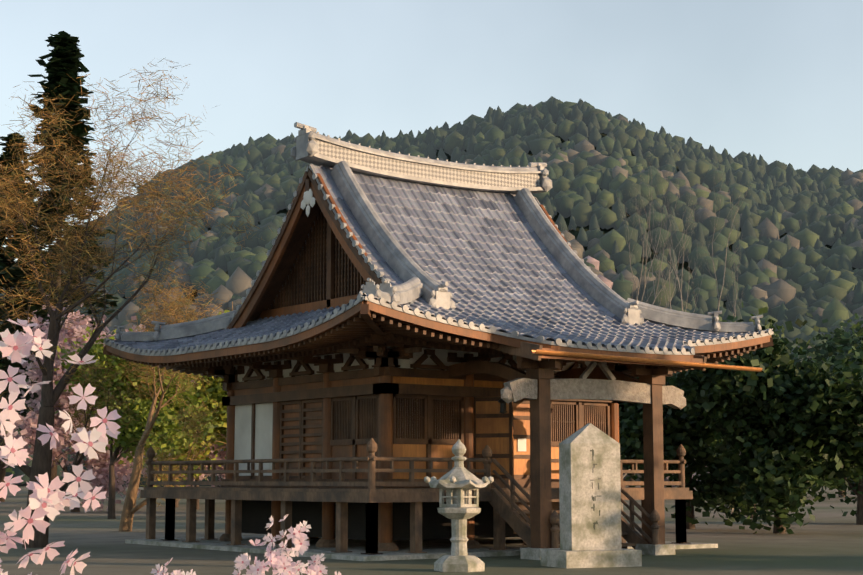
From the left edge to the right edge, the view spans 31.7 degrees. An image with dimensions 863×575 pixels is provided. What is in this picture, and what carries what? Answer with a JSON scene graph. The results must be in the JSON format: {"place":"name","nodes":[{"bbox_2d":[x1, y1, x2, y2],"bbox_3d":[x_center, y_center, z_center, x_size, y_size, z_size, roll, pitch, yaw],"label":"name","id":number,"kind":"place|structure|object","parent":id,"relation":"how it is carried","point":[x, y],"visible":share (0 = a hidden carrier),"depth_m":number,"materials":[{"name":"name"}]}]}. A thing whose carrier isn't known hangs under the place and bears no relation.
{"place":"outdoors","nodes":[
{"label":"outdoors","id":0,"kind":"place"},
{"bbox_2d":[0,123,862,574],"bbox_3d":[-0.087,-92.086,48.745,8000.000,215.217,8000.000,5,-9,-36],"label":"ground","id":1,"kind":"structure","parent":0,"point":[828,541],"depth_m":33.84,"materials":[{"name":"grey gravel"}]},
{"bbox_2d":[0,132,41,501],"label":"cedar","id":2,"kind":"object","parent":1,"relation":"on","point":[6,262],"visible":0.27,"depth_m":112.73,"materials":[{"name":"green plant"}]},
{"bbox_2d":[6,371,36,473],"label":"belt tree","id":3,"kind":"object","parent":1,"relation":"on","point":[10,469],"depth_m":152.45,"materials":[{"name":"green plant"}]},
{"bbox_2d":[36,380,73,492],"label":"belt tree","id":4,"kind":"object","parent":1,"relation":"on","point":[65,465],"depth_m":178.05,"materials":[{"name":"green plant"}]},
{"bbox_2d":[0,31,118,490],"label":"cedar","id":5,"kind":"object","parent":1,"relation":"on","point":[65,54],"visible":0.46,"depth_m":97.47,"materials":[{"name":"green plant"}]},
{"bbox_2d":[0,319,120,574],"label":"blossom","id":6,"kind":"object","parent":1,"relation":"on","point":[43,498],"visible":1,"depth_m":1.56,"materials":[{"name":"pink plant"}]},
{"bbox_2d":[0,295,194,512],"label":"cherry","id":7,"kind":"object","parent":1,"relation":"on","point":[100,470],"visible":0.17,"depth_m":74.09,"materials":[{"name":"pink plant"}]},
{"bbox_2d":[0,57,270,547],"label":"bare tree","id":8,"kind":"object","parent":1,"relation":"on","point":[42,457],"visible":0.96,"depth_m":37.85,"materials":[{"name":"brown plant"}]},
{"bbox_2d":[53,322,224,518],"bbox_3d":[-12.056,5.511,62.408,6.757,8.295,7.937,5,-9,-36],"label":"spring tree","id":9,"kind":"object","parent":1,"relation":"on","point":[164,418],"visible":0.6,"depth_m":61.84,"materials":[{"name":"green plant"}]},
{"bbox_2d":[125,315,178,506],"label":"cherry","id":10,"kind":"object","parent":1,"relation":"on","point":[145,469],"depth_m":88.14,"materials":[{"name":"brown plant"}]},
{"bbox_2d":[0,514,340,574],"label":"blossom","id":11,"kind":"object","parent":1,"relation":"on","point":[282,562],"visible":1,"depth_m":3.22,"materials":[{"name":"pink plant"}]},
{"bbox_2d":[115,261,232,531],"bbox_3d":[-7.867,3.370,46.687,3.723,8.626,6.598,2,-7,-12],"label":"bare tree","id":12,"kind":"object","parent":1,"relation":"on","point":[129,509],"visible":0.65,"depth_m":46.74,"materials":[{"name":"brown plant"}]},
{"bbox_2d":[130,303,241,508],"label":"spring tree","id":13,"kind":"object","parent":1,"relation":"on","point":[216,391],"visible":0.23,"depth_m":79.93,"materials":[{"name":"green plant"}]},
{"bbox_2d":[180,432,226,486],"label":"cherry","id":14,"kind":"object","parent":1,"relation":"on","point":[222,456],"depth_m":98.58,"materials":[{"name":"pink plant"}]},
{"bbox_2d":[140,438,692,554],"bbox_3d":[0.004,5.084,36.347,9.220,2.653,12.325,5,-9,-36],"label":"veranda","id":15,"kind":"object","parent":1,"relation":"on","point":[508,502],"visible":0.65,"depth_m":32.69,"materials":[{"name":"brown wood"}]},
{"bbox_2d":[125,536,717,560],"bbox_3d":[-0.490,6.200,36.875,10.000,0.096,10.650,5,-9,-36],"label":"podium","id":16,"kind":"object","parent":1,"relation":"on","point":[436,549],"visible":0.5,"depth_m":34.08,"materials":[{"name":"stone"}]},
{"bbox_2d":[185,338,659,550],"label":"temple building","id":17,"kind":"structure","parent":16,"relation":"on","point":[395,400],"depth_m":33.73,"materials":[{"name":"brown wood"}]},
{"bbox_2d":[108,293,365,351],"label":"roof","id":18,"kind":"structure","parent":17,"relation":"on","point":[265,326],"depth_m":36.32,"materials":[{"name":"tile"}]},
{"bbox_2d":[103,122,773,355],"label":"roof ridges","id":19,"kind":"object","parent":17,"relation":"on","point":[344,159],"visible":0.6,"depth_m":35.68,"materials":[{"name":"grey tile"}]},
{"bbox_2d":[110,165,428,341],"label":"roof","id":20,"kind":"structure","parent":19,"relation":"attached to","point":[288,279],"depth_m":37.70,"materials":[{"name":"tile"}]},
{"bbox_2d":[227,169,572,334],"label":"roof gables","id":21,"kind":"object","parent":19,"relation":"attached to","point":[329,267],"visible":0.44,"depth_m":36.10,"materials":[{"name":"brown wood"}]},
{"bbox_2d":[103,300,773,377],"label":"roof eaves","id":22,"kind":"object","parent":19,"relation":"attached to","point":[366,327],"visible":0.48,"depth_m":31.15,"materials":[{"name":"brown wood"}]},
{"bbox_2d":[498,398,506,413],"bbox_3d":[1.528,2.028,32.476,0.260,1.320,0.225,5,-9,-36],"label":"hanging lantern","id":23,"kind":"object","parent":22,"relation":"hanging from","point":[501,401],"visible":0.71,"depth_m":32.35,"materials":[{"name":"metal"}]},
{"bbox_2d":[531,349,761,371],"bbox_3d":[4.633,1.541,31.751,6.550,0.165,0.174,5,-9,-36],"label":"copper gutter","id":24,"kind":"object","parent":22,"relation":"attached to","point":[631,359],"visible":1,"depth_m":31.50,"materials":[{"name":"orange metal"}]},
{"bbox_2d":[309,163,772,350],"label":"roof front","id":25,"kind":"structure","parent":19,"relation":"attached to","point":[489,258],"depth_m":35.30,"materials":[{"name":"tile"}]},
{"bbox_2d":[448,330,757,346],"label":"roof","id":26,"kind":"structure","parent":19,"relation":"on","point":[549,340],"depth_m":39.53,"materials":[{"name":"tile"}]},
{"bbox_2d":[0,96,862,486],"bbox_3d":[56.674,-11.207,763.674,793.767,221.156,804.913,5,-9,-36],"label":"hill forest","id":27,"kind":"object","parent":1,"relation":"on","point":[798,270],"visible":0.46,"depth_m":652.42,"materials":[{"name":"green plant"}]},
{"bbox_2d":[424,439,493,571],"bbox_3d":[0.485,3.816,26.744,1.244,2.295,1.273,5,-9,-36],"label":"stone lantern","id":28,"kind":"object","parent":1,"relation":"on","point":[458,482],"visible":1,"depth_m":26.55,"materials":[{"name":"stone"}]},
{"bbox_2d":[448,354,685,559],"bbox_3d":[2.746,3.611,32.822,5.253,4.225,3.614,5,-9,-36],"label":"entrance porch","id":29,"kind":"object","parent":1,"relation":"on","point":[538,385],"visible":0.88,"depth_m":31.94,"materials":[{"name":"brown wood"}]},
{"bbox_2d":[541,423,641,567],"bbox_3d":[2.947,3.842,28.283,1.590,2.629,0.968,3,-8,-24],"label":"stone stele","id":30,"kind":"object","parent":1,"relation":"on","point":[590,494],"visible":1,"depth_m":28.04,"materials":[{"name":"stone"}]},
{"bbox_2d":[622,456,634,486],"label":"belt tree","id":31,"kind":"object","parent":1,"relation":"on","point":[630,479],"depth_m":128.75,"materials":[{"name":"green plant"}]},
{"bbox_2d":[620,139,702,514],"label":"bare tree","id":32,"kind":"object","parent":1,"relation":"on","point":[655,296],"visible":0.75,"depth_m":70.03,"materials":[{"name":"grey plant"}]},
{"bbox_2d":[626,170,717,486],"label":"bare tree","id":33,"kind":"object","parent":1,"relation":"on","point":[680,294],"visible":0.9,"depth_m":80.56,"materials":[{"name":"grey plant"}]},
{"bbox_2d":[619,377,763,529],"bbox_3d":[7.422,4.983,49.451,5.655,6.134,7.796,5,-9,-36],"label":"evergreen","id":34,"kind":"object","parent":1,"relation":"on","point":[709,484],"visible":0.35,"depth_m":48.09,"materials":[{"name":"green plant"}]},
{"bbox_2d":[664,453,740,488],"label":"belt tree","id":35,"kind":"object","parent":1,"relation":"on","point":[667,479],"depth_m":130.04,"materials":[{"name":"green plant"}]},
{"bbox_2d":[707,158,754,513],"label":"bare tree","id":36,"kind":"object","parent":1,"relation":"on","point":[738,266],"visible":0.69,"depth_m":67.24,"materials":[{"name":"grey plant"}]},
{"bbox_2d":[685,355,804,517],"bbox_3d":[12.823,5.865,64.676,6.977,8.144,6.566,-1,-7,4],"label":"evergreen","id":37,"kind":"object","parent":1,"relation":"on","point":[717,441],"depth_m":63.02,"materials":[{"name":"green plant"}]},
{"bbox_2d":[662,301,862,533],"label":"evergreen","id":38,"kind":"object","parent":1,"relation":"on","point":[804,418],"visible":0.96,"depth_m":44.29,"materials":[{"name":"green plant"}]},
{"bbox_2d":[789,312,862,496],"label":"belt tree","id":39,"kind":"object","parent":1,"relation":"on","point":[833,342],"depth_m":137.05,"materials":[{"name":"green plant"}]},
{"bbox_2d":[807,321,862,524],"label":"evergreen","id":40,"kind":"object","parent":1,"relation":"on","point":[854,489],"visible":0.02,"depth_m":54.07,"materials":[{"name":"green plant"}]},
{"bbox_2d":[0,0,862,260],"label":"sky","id":41,"kind":"structure","parent":0,"point":[779,80],"materials":[{"name":"blue"}]},
{"bbox_2d":[307,311,754,354],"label":"eave soffit","id":42,"kind":"structure","parent":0,"point":[395,320],"depth_m":30.04,"materials":[{"name":"brown wood"}]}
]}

